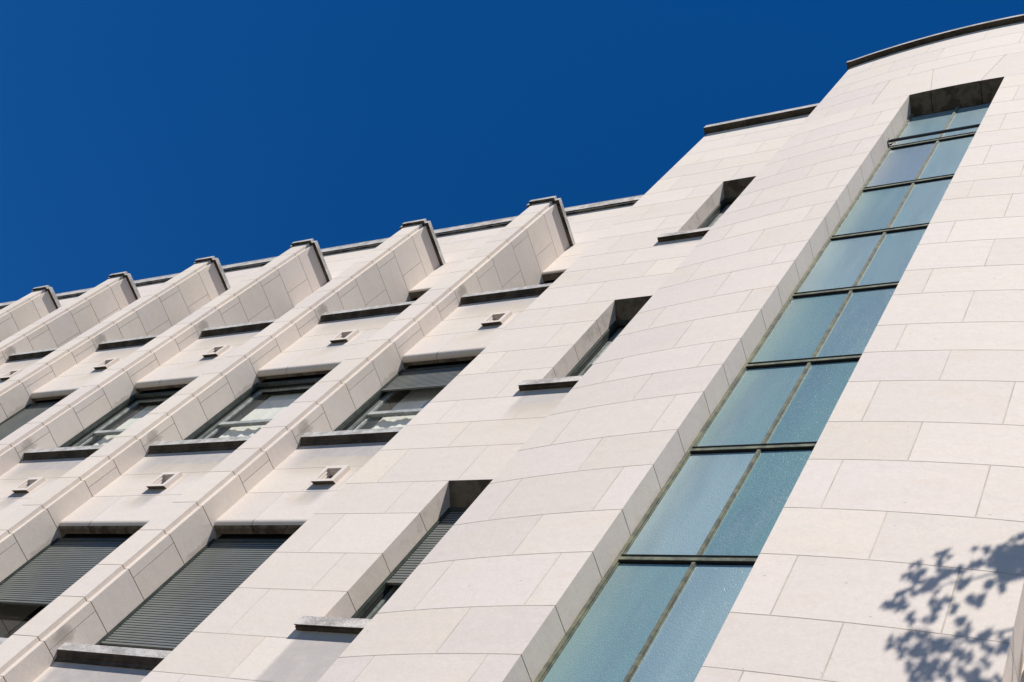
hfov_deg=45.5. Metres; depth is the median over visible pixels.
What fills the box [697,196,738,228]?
window
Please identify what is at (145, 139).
sky
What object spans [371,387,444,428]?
curtain
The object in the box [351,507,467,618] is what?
window
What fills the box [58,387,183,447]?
window
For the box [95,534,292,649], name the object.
window blind
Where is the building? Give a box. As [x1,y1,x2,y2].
[0,14,1023,681]
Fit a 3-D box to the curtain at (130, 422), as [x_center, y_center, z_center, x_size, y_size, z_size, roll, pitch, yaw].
[-5.416,1.374,18.083,1.850,1.875,0.040,-6,-66,33]
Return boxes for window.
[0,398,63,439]
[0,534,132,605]
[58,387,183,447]
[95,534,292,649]
[184,374,326,439]
[334,360,472,430]
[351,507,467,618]
[534,103,990,681]
[565,319,631,376]
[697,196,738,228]
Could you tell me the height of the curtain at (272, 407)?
1.875 m
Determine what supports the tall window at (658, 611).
in the building
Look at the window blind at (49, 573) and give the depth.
14.14 m
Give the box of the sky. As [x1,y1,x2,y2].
[0,0,1023,302]
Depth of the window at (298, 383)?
17.44 m
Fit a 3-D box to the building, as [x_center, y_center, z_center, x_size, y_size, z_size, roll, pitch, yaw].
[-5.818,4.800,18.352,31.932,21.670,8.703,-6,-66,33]
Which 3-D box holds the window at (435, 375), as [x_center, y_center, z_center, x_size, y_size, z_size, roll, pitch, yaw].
[-0.961,0.790,15.203,2.194,2.270,0.211,-6,-66,33]
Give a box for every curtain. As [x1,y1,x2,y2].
[92,405,158,445]
[219,393,303,437]
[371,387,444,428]
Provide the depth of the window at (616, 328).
13.90 m
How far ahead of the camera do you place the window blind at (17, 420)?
20.38 m

